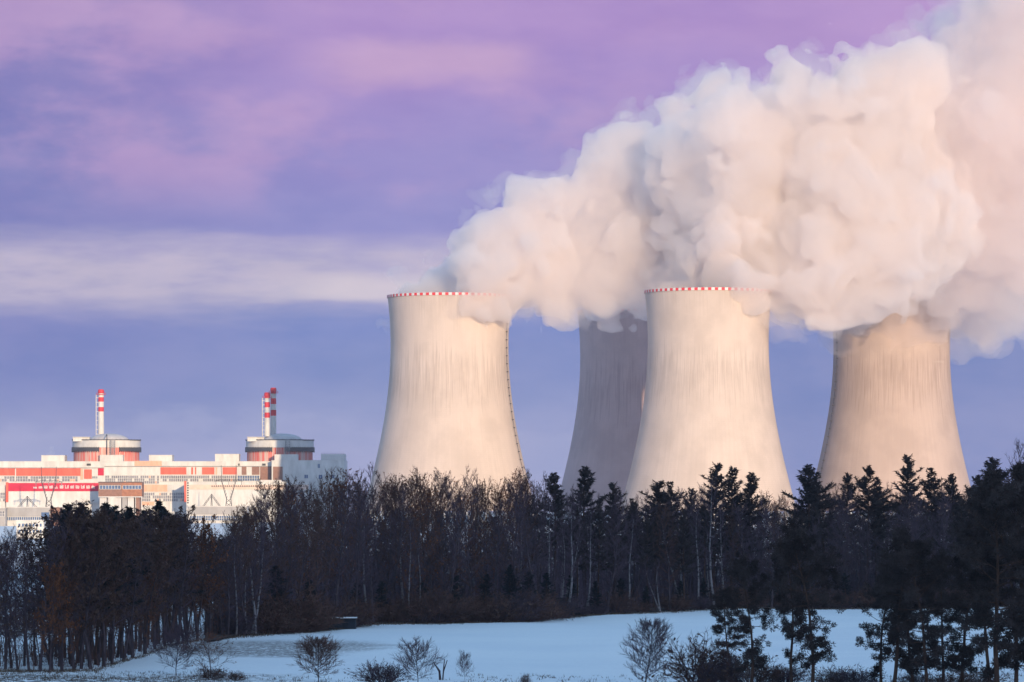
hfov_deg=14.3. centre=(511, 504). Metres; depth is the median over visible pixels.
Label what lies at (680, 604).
bare bush
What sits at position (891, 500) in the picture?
bare tree
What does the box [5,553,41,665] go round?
copse tree
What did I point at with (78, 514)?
copse tree
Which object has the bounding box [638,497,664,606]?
pine tree
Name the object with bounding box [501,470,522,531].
bare tree
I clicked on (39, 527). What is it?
white office
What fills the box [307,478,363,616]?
bare tree
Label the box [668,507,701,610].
pine tree
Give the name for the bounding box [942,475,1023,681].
scots pine
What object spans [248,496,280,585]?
bare tree
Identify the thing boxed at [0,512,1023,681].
ground
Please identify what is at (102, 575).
spruce tree
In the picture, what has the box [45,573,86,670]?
oak tree
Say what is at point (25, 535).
copse tree
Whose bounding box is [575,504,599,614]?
birch tree
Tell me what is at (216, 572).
bare tree
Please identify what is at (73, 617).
copse tree
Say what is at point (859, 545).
bare tree
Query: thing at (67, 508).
spruce tree
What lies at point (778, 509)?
bare tree
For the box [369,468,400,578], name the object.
bare tree
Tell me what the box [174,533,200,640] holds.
copse tree
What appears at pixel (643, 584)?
undergrowth
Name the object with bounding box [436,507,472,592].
birch tree
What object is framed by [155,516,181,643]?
copse tree
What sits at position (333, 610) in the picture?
bare bush
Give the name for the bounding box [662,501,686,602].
bare tree
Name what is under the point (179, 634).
bare tree
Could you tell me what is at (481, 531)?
bare tree
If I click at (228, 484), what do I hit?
transmission pylon
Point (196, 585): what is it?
copse tree
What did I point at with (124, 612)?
copse tree
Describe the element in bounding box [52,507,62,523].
rust annex
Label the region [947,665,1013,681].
bare bush
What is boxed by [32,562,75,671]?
oak tree
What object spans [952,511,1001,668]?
scots pine
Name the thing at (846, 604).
bare bush
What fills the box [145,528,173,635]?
copse tree
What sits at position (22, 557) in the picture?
bare tree
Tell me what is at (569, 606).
bare bush
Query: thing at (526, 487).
bare tree
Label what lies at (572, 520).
bare tree
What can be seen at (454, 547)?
bare tree
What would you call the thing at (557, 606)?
bare bush
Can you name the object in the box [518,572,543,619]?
spruce tree
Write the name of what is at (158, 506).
spruce tree
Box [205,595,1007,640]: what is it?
forest floor
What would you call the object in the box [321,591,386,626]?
bare bush
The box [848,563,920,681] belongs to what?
scots pine
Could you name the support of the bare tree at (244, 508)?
on the forest floor
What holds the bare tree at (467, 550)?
on the forest floor
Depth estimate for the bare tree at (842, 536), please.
787.30 m
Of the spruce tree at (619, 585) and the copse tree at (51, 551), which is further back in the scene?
the spruce tree at (619, 585)
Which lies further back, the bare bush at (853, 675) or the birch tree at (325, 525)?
the birch tree at (325, 525)
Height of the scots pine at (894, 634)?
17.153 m
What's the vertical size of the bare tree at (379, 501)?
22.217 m
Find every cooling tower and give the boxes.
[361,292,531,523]
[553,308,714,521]
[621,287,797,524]
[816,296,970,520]
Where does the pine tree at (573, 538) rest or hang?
on the forest floor
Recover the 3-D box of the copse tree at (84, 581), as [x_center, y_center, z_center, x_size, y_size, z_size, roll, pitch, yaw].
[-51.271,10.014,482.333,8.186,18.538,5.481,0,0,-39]
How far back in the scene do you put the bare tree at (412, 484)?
703.20 m
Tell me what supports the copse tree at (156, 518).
on the ground at (584, 648)
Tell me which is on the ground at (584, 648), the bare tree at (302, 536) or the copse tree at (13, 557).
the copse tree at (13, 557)
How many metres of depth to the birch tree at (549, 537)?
687.73 m
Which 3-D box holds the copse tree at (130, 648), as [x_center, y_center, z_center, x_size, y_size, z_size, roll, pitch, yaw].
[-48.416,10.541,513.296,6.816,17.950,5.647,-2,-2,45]
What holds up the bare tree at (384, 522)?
on the forest floor
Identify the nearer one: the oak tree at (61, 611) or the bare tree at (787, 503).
the oak tree at (61, 611)
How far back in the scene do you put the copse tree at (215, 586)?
594.64 m
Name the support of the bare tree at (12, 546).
on the ground at (584, 648)
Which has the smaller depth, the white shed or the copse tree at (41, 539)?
the copse tree at (41, 539)
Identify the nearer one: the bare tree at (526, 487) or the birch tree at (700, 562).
the bare tree at (526, 487)
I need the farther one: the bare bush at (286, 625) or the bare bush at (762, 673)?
the bare bush at (286, 625)
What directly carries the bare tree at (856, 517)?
on the forest floor
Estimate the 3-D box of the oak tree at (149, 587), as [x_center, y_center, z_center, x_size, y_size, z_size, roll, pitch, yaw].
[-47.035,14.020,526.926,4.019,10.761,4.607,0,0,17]
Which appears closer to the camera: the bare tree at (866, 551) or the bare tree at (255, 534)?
the bare tree at (255, 534)
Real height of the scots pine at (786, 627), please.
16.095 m
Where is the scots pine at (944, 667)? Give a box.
[919,546,970,680]
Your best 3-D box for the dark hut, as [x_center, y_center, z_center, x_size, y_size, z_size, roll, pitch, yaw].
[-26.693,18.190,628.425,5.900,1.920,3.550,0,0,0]
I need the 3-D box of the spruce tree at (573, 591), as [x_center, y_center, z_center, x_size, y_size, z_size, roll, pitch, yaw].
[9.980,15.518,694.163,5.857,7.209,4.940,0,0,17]
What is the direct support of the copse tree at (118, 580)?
on the ground at (584, 648)
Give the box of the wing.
[0,485,5,507]
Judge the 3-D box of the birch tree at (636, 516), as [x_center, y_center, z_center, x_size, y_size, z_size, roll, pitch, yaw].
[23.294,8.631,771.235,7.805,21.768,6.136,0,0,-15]
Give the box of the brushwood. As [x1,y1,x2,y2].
[0,576,230,668]
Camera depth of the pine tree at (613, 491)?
744.63 m
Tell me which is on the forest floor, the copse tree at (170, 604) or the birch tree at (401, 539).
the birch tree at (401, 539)
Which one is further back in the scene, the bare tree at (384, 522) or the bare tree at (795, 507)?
the bare tree at (795, 507)
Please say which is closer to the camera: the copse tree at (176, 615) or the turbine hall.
the copse tree at (176, 615)
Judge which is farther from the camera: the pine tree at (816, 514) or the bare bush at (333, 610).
the pine tree at (816, 514)
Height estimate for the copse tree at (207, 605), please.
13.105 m
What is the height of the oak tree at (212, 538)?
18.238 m
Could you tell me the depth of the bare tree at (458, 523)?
721.81 m
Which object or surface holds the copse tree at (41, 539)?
on the ground at (584, 648)
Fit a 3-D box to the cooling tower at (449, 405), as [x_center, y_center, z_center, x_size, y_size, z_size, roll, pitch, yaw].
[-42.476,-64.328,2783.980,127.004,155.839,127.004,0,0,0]
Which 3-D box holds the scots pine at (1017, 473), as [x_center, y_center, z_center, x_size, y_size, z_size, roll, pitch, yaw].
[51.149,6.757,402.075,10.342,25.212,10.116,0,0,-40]
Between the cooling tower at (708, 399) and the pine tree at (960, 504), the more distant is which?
the cooling tower at (708, 399)
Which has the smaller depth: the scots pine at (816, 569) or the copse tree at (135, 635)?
the scots pine at (816, 569)
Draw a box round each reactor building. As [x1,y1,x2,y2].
[71,389,140,460]
[245,388,314,460]
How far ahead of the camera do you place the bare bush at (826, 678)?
428.13 m
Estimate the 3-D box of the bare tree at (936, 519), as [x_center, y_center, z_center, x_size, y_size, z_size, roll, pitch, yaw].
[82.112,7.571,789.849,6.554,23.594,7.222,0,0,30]
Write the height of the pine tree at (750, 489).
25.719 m
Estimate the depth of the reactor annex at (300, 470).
3074.00 m
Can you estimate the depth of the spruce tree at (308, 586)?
621.33 m
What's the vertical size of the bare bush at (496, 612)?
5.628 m
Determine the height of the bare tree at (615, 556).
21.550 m
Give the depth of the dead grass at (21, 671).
467.30 m
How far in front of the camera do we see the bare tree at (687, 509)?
752.72 m
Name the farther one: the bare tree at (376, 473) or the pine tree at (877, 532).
the pine tree at (877, 532)
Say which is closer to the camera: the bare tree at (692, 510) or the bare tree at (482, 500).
the bare tree at (482, 500)
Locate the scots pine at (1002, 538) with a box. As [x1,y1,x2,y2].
[960,469,1023,681]
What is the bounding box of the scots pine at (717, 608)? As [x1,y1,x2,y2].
[707,585,750,666]
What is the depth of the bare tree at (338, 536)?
667.19 m
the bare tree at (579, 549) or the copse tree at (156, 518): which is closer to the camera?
the copse tree at (156, 518)
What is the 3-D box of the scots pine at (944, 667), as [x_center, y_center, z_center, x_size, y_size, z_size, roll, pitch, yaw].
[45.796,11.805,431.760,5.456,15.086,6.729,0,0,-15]
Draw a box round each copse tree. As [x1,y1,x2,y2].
[0,540,25,669]
[0,542,10,635]
[0,544,12,631]
[0,558,29,667]
[0,558,29,669]
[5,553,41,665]
[9,540,43,669]
[13,521,51,664]
[18,551,51,665]
[19,531,71,671]
[21,535,73,653]
[27,539,90,669]
[32,530,57,650]
[33,509,71,634]
[40,525,81,666]
[44,505,87,668]
[46,509,83,662]
[47,511,94,670]
[56,499,111,668]
[58,511,112,659]
[60,502,116,662]
[60,506,124,668]
[64,513,110,665]
[73,509,121,666]
[76,518,142,664]
[85,505,115,661]
[90,505,124,624]
[96,508,139,663]
[106,519,130,660]
[107,516,150,658]
[116,515,147,657]
[116,516,144,657]
[117,518,141,654]
[117,521,151,659]
[121,588,151,657]
[122,537,153,653]
[124,522,146,654]
[127,525,151,648]
[134,518,159,647]
[134,528,175,653]
[135,510,173,650]
[139,510,189,640]
[139,556,166,645]
[141,504,182,647]
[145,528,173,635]
[146,509,185,645]
[147,513,186,638]
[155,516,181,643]
[157,504,193,630]
[164,512,202,641]
[166,505,206,641]
[168,510,203,640]
[171,550,190,637]
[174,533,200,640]
[178,531,200,630]
[179,531,220,640]
[185,528,215,618]
[187,531,205,626]
[195,527,219,632]
[195,533,227,637]
[201,553,215,628]
[206,554,235,634]
[209,534,233,632]
[215,537,242,614]
[223,562,236,614]
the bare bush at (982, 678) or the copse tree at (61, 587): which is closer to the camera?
the bare bush at (982, 678)
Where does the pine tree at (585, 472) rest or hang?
on the forest floor
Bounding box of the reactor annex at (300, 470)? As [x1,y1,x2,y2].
[271,453,347,520]
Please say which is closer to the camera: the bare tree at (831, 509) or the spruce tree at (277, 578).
the spruce tree at (277, 578)
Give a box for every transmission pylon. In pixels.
[36,467,61,506]
[216,468,241,505]
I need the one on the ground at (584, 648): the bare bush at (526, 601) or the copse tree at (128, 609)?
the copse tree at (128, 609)
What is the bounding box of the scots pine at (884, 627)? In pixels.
[864,551,935,681]
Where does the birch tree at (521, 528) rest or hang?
on the forest floor
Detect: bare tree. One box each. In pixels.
[0,523,16,595]
[1,536,24,611]
[3,529,21,615]
[3,536,25,614]
[10,534,38,601]
[11,531,39,603]
[142,621,207,675]
[175,626,236,674]
[202,528,234,632]
[214,532,246,634]
[217,511,244,615]
[220,516,269,635]
[226,505,253,598]
[230,512,246,594]
[236,490,286,629]
[236,504,274,597]
[237,498,276,623]
[238,503,267,596]
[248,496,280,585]
[252,478,308,584]
[258,478,300,604]
[259,481,298,582]
[259,483,313,606]
[264,491,303,593]
[266,473,306,593]
[269,497,332,604]
[273,478,320,583]
[279,480,310,594]
[279,492,326,596]
[286,633,344,681]
[292,488,338,597]
[294,482,335,588]
[299,487,328,572]
[301,465,364,599]
[305,468,352,604]
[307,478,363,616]
[317,469,358,601]
[317,475,368,562]
[320,490,357,602]
[337,482,381,611]
[339,486,376,619]
[341,483,378,598]
[345,490,391,623]
[349,468,372,564]
[349,488,383,600]
[357,462,405,602]
[357,489,388,583]
[368,483,415,606]
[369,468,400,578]
[369,473,420,576]
[374,486,415,610]
[375,473,421,601]
[378,474,431,601]
[389,492,446,621]
[392,635,448,680]
[395,478,447,603]
[399,467,436,586]
[409,473,449,586]
[410,477,451,618]
[412,474,438,556]
[414,487,443,579]
[418,482,465,596]
[421,466,461,593]
[424,475,484,620]
[433,477,459,578]
[442,465,489,597]
[445,489,466,575]
[448,481,487,600]
[448,488,468,591]
[450,475,488,585]
[456,650,474,676]
[463,480,499,599]
[466,486,508,580]
[470,483,512,598]
[473,476,496,571]
[473,496,513,594]
[481,477,522,589]
[484,483,528,598]
[490,491,542,596]
[494,466,543,586]
[496,481,509,522]
[496,481,518,553]
[499,479,566,590]
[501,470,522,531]
[501,479,532,572]
[521,469,556,597]
[530,484,558,585]
[545,496,573,595]
[546,492,575,559]
[565,502,586,590]
[566,494,587,578]
[585,494,634,613]
[599,492,629,596]
[618,488,628,579]
[618,615,677,681]
[621,489,658,604]
[635,487,676,582]
[639,500,685,610]
[658,487,694,597]
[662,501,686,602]
[663,487,681,590]
[680,486,702,598]
[689,485,712,566]
[711,508,727,590]
[721,501,762,606]
[724,502,743,589]
[741,492,769,589]
[746,501,775,592]
[749,496,785,606]
[752,493,771,568]
[754,489,780,592]
[763,513,786,576]
[765,495,794,593]
[773,514,797,597]
[777,497,805,596]
[780,496,790,519]
[799,515,826,608]
[817,502,857,605]
[821,488,854,591]
[825,483,844,577]
[828,495,859,577]
[829,512,862,592]
[843,490,872,601]
[849,500,865,592]
[851,515,879,601]
[855,504,884,579]
[881,479,897,546]
[885,492,901,562]
[899,489,944,579]
[905,498,929,586]
[921,487,948,558]
[924,491,958,566]
[926,494,962,585]
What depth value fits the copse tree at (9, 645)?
476.54 m
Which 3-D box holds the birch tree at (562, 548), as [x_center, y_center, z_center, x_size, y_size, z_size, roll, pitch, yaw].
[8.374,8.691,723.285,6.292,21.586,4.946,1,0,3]
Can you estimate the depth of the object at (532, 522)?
708.69 m
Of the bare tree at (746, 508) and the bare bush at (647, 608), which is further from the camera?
the bare tree at (746, 508)
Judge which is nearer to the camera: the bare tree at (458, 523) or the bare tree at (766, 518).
the bare tree at (458, 523)
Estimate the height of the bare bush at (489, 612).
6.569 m
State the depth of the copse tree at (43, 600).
488.36 m
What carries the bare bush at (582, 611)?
on the forest floor
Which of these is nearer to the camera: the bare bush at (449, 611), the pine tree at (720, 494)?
the bare bush at (449, 611)
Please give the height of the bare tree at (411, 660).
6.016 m
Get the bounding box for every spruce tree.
[36,503,91,663]
[43,519,72,604]
[69,502,112,662]
[85,520,129,664]
[94,502,139,647]
[112,505,145,595]
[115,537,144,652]
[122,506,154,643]
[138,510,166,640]
[148,499,179,643]
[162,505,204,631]
[262,565,293,610]
[294,578,330,629]
[373,581,394,620]
[413,578,428,622]
[448,575,465,617]
[478,574,498,602]
[498,564,526,619]
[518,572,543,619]
[538,573,560,613]
[560,575,588,616]
[583,581,604,610]
[611,578,631,610]
[639,586,652,612]
[674,581,690,609]
[693,578,710,607]
[837,573,857,607]
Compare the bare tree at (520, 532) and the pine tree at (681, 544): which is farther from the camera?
the pine tree at (681, 544)
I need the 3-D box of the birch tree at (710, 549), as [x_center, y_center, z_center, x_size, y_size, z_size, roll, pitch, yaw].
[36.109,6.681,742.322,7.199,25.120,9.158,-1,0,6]
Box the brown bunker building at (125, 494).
[98,482,143,514]
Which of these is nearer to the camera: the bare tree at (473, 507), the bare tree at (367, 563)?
the bare tree at (367, 563)
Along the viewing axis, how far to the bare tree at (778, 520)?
781.32 m
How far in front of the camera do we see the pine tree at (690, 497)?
771.96 m
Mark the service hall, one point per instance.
(17, 493)
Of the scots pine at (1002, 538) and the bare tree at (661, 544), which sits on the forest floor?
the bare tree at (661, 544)
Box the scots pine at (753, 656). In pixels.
[716,554,778,681]
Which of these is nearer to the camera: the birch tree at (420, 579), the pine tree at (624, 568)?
the birch tree at (420, 579)
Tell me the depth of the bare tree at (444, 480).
687.65 m
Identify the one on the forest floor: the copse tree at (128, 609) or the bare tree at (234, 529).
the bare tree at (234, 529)
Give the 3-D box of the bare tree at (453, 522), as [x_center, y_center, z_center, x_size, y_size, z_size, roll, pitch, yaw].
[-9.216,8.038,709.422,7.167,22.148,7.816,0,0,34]
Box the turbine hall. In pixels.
[0,454,271,517]
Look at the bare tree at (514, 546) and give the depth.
665.89 m
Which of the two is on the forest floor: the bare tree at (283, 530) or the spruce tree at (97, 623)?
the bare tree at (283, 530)
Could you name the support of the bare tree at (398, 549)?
on the forest floor
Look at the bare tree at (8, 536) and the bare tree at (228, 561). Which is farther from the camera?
the bare tree at (8, 536)
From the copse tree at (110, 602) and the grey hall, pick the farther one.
the grey hall
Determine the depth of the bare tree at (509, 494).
747.81 m
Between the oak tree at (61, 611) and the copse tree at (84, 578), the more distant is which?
the copse tree at (84, 578)
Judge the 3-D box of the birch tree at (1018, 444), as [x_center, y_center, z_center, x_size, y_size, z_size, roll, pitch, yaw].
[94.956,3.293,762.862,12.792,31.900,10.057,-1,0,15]
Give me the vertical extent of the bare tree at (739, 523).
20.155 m
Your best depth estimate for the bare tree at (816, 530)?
750.27 m
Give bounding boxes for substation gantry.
[20,496,36,506]
[203,494,219,505]
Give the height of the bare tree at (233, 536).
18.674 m
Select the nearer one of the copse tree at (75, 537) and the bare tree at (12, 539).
the copse tree at (75, 537)
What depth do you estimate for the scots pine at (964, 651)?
406.31 m
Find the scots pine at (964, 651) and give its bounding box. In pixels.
[938,528,1011,681]
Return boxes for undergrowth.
[211,506,1023,628]
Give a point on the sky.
(208, 207)
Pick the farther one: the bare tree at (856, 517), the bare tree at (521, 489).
the bare tree at (856, 517)
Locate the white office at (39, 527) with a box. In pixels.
[16,520,45,538]
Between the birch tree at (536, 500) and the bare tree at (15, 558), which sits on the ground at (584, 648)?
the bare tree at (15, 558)
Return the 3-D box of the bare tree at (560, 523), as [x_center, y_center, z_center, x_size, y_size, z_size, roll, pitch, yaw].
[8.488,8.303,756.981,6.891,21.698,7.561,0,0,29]
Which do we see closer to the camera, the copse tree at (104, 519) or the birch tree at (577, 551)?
the copse tree at (104, 519)
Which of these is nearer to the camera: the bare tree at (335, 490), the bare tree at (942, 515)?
the bare tree at (335, 490)
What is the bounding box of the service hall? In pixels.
[6,482,99,515]
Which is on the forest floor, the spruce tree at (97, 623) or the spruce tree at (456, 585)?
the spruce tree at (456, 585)
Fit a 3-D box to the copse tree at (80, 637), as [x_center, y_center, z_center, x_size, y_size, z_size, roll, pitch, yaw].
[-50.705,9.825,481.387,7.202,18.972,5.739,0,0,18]
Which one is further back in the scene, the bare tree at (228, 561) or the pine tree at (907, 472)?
the pine tree at (907, 472)
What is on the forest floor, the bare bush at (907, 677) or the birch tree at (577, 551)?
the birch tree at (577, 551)
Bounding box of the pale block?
[0,508,7,525]
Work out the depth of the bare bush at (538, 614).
667.90 m
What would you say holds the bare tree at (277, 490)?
on the forest floor
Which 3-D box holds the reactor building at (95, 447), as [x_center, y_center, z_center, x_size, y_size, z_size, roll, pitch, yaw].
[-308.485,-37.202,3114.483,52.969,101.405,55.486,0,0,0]
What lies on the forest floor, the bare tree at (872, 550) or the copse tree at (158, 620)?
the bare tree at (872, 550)
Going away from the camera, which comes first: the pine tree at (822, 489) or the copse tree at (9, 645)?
the copse tree at (9, 645)
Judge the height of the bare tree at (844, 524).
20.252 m
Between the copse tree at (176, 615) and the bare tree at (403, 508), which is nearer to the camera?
the copse tree at (176, 615)
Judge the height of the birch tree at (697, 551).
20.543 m
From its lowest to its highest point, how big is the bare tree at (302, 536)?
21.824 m
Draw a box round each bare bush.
[191,665,229,679]
[206,610,263,635]
[224,671,248,680]
[233,582,352,632]
[239,606,313,633]
[250,590,350,631]
[271,597,348,631]
[319,602,345,629]
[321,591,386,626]
[344,657,409,681]
[362,599,416,622]
[383,587,456,623]
[402,581,483,623]
[437,595,478,622]
[438,596,491,622]
[456,587,530,621]
[467,595,519,621]
[483,586,556,621]
[509,587,565,621]
[510,590,575,620]
[515,598,558,621]
[520,673,532,681]
[550,591,583,617]
[576,606,591,615]
[585,602,611,614]
[595,588,643,613]
[603,601,629,612]
[630,601,657,612]
[640,631,744,681]
[649,591,698,610]
[686,651,758,681]
[689,595,715,609]
[710,652,789,681]
[757,661,816,681]
[798,586,839,608]
[801,664,855,681]
[824,665,886,681]
[827,588,864,608]
[847,582,894,607]
[890,671,933,681]
[921,668,989,681]
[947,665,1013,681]
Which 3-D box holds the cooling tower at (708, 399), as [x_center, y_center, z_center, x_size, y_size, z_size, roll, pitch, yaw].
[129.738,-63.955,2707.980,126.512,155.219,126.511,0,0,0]
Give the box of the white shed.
[184,480,309,521]
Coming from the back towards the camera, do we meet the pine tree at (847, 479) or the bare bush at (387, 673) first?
the pine tree at (847, 479)
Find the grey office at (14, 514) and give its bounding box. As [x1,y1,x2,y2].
[6,507,50,525]
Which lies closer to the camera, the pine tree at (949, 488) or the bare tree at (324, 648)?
the bare tree at (324, 648)
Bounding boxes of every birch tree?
[221,532,249,635]
[235,528,280,632]
[238,535,255,634]
[313,490,335,576]
[349,490,379,602]
[389,483,422,603]
[399,516,422,622]
[402,475,420,587]
[411,524,428,600]
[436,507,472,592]
[442,475,461,564]
[463,486,495,597]
[507,474,536,594]
[522,491,553,592]
[528,482,546,579]
[535,496,565,617]
[551,498,573,593]
[552,516,585,597]
[557,494,588,616]
[564,488,587,596]
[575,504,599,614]
[584,504,607,605]
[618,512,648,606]
[627,493,646,599]
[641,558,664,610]
[680,498,711,609]
[688,507,716,597]
[692,481,714,594]
[697,475,726,603]
[712,498,734,601]
[993,439,1023,597]
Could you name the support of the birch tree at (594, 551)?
on the forest floor
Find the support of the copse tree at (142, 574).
on the ground at (584, 648)
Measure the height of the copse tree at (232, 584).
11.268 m
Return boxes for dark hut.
[324,617,356,629]
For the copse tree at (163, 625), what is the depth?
547.26 m
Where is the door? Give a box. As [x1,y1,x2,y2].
[343,619,347,628]
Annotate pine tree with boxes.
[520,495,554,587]
[527,472,584,596]
[554,466,619,600]
[558,510,591,611]
[581,499,614,603]
[593,482,640,601]
[601,516,632,596]
[622,501,648,603]
[623,498,643,576]
[626,479,693,606]
[630,517,659,603]
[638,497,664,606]
[659,481,693,602]
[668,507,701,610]
[672,486,718,599]
[684,504,723,595]
[686,462,742,595]
[712,466,767,586]
[720,512,744,578]
[728,472,780,581]
[774,464,841,593]
[791,472,853,595]
[795,508,814,588]
[801,503,829,588]
[823,472,867,594]
[840,465,905,596]
[852,477,900,573]
[860,510,887,579]
[880,453,939,544]
[904,467,961,591]
[934,473,959,576]
[936,498,969,592]
[939,456,1020,527]
[945,495,972,546]
[952,474,1008,568]
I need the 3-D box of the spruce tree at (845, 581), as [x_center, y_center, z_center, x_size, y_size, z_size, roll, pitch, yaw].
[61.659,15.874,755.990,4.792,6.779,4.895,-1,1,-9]
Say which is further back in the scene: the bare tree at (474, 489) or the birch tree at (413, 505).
the birch tree at (413, 505)
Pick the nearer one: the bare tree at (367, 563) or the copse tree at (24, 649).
the copse tree at (24, 649)
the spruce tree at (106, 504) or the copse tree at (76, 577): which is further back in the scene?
the spruce tree at (106, 504)
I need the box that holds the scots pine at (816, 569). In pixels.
[764,516,846,681]
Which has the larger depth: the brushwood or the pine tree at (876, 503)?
the pine tree at (876, 503)
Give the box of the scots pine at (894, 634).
[874,526,933,681]
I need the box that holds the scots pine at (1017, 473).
[965,457,1023,671]
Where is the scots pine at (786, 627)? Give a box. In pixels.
[771,537,813,681]
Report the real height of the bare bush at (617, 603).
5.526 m
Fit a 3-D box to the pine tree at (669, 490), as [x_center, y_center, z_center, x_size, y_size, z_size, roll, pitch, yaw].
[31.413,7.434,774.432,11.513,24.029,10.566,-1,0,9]
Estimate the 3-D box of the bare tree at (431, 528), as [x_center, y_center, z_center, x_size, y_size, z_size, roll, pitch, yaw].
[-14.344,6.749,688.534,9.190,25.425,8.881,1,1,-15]
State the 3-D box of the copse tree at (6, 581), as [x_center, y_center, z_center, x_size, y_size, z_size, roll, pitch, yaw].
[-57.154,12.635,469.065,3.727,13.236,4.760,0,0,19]
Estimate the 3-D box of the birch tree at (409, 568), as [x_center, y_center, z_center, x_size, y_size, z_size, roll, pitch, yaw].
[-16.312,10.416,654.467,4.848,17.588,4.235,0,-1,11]
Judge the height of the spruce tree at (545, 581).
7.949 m
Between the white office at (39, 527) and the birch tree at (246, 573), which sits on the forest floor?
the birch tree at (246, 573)
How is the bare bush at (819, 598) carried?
on the forest floor
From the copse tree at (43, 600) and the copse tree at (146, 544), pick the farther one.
the copse tree at (146, 544)
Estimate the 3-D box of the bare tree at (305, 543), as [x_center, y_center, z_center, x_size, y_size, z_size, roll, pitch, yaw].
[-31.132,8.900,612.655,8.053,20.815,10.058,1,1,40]
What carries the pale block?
on the ground at (584, 648)
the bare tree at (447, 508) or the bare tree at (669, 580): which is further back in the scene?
the bare tree at (669, 580)
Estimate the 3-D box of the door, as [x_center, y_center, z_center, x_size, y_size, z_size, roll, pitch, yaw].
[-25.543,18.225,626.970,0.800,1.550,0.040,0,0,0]
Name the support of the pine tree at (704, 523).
on the forest floor
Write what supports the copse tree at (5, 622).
on the ground at (584, 648)
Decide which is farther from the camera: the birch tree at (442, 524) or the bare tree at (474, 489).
the bare tree at (474, 489)
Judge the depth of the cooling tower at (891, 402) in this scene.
2794.69 m
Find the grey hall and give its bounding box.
[188,506,248,522]
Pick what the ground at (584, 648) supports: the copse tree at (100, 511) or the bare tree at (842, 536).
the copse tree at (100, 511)
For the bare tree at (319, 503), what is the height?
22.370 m
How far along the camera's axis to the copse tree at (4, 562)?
472.56 m
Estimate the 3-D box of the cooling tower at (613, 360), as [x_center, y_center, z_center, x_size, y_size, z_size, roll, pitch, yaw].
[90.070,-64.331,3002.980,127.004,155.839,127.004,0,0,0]
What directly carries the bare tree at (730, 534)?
on the forest floor
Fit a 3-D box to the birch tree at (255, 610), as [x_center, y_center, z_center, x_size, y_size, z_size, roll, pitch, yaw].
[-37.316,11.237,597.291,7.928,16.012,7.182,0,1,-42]
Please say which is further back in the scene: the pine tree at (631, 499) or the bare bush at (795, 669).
the pine tree at (631, 499)
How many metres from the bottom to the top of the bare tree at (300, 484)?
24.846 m
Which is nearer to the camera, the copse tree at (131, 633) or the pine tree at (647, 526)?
the copse tree at (131, 633)
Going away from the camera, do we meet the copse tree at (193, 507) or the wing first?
the copse tree at (193, 507)
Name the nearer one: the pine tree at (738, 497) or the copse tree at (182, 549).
the copse tree at (182, 549)
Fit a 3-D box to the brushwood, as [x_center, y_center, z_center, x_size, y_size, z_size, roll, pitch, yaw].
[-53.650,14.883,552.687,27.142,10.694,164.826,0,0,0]
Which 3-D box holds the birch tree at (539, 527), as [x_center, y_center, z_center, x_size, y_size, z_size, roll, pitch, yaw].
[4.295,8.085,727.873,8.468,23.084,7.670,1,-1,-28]
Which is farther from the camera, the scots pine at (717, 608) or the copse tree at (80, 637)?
the copse tree at (80, 637)
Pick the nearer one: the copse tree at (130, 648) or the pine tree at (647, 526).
the copse tree at (130, 648)
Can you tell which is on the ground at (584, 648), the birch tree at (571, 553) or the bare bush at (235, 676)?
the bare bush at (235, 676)
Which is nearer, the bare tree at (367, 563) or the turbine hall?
the bare tree at (367, 563)
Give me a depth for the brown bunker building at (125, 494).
2962.00 m
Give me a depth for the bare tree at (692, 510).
752.56 m
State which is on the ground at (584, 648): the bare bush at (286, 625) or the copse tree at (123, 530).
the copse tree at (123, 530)
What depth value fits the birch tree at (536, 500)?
744.46 m
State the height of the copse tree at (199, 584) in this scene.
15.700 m
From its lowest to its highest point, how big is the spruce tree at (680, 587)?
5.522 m
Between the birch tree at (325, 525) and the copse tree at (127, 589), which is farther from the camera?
the birch tree at (325, 525)
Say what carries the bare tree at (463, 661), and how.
on the ground at (584, 648)
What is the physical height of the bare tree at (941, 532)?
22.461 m
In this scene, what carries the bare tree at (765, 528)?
on the forest floor
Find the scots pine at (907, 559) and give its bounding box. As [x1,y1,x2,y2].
[881,526,962,681]
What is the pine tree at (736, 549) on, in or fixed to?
on the forest floor
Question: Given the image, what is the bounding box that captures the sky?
[0,0,1023,511]
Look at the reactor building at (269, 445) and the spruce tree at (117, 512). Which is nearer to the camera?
the spruce tree at (117, 512)
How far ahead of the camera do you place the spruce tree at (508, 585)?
665.37 m
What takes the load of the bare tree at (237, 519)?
on the forest floor
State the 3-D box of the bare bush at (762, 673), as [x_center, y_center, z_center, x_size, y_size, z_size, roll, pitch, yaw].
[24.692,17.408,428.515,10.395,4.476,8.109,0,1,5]
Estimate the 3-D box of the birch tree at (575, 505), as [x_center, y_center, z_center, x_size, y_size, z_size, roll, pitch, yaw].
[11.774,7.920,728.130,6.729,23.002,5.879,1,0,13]
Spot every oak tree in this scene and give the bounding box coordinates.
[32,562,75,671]
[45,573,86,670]
[132,573,164,653]
[184,514,232,625]
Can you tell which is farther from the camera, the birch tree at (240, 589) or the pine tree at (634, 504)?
the pine tree at (634, 504)
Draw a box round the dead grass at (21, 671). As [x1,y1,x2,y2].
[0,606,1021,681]
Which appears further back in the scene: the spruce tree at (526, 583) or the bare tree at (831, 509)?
the bare tree at (831, 509)
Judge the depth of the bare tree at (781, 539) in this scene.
758.15 m
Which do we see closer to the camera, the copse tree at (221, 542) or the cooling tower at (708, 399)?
the copse tree at (221, 542)
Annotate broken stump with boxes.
[435,659,447,679]

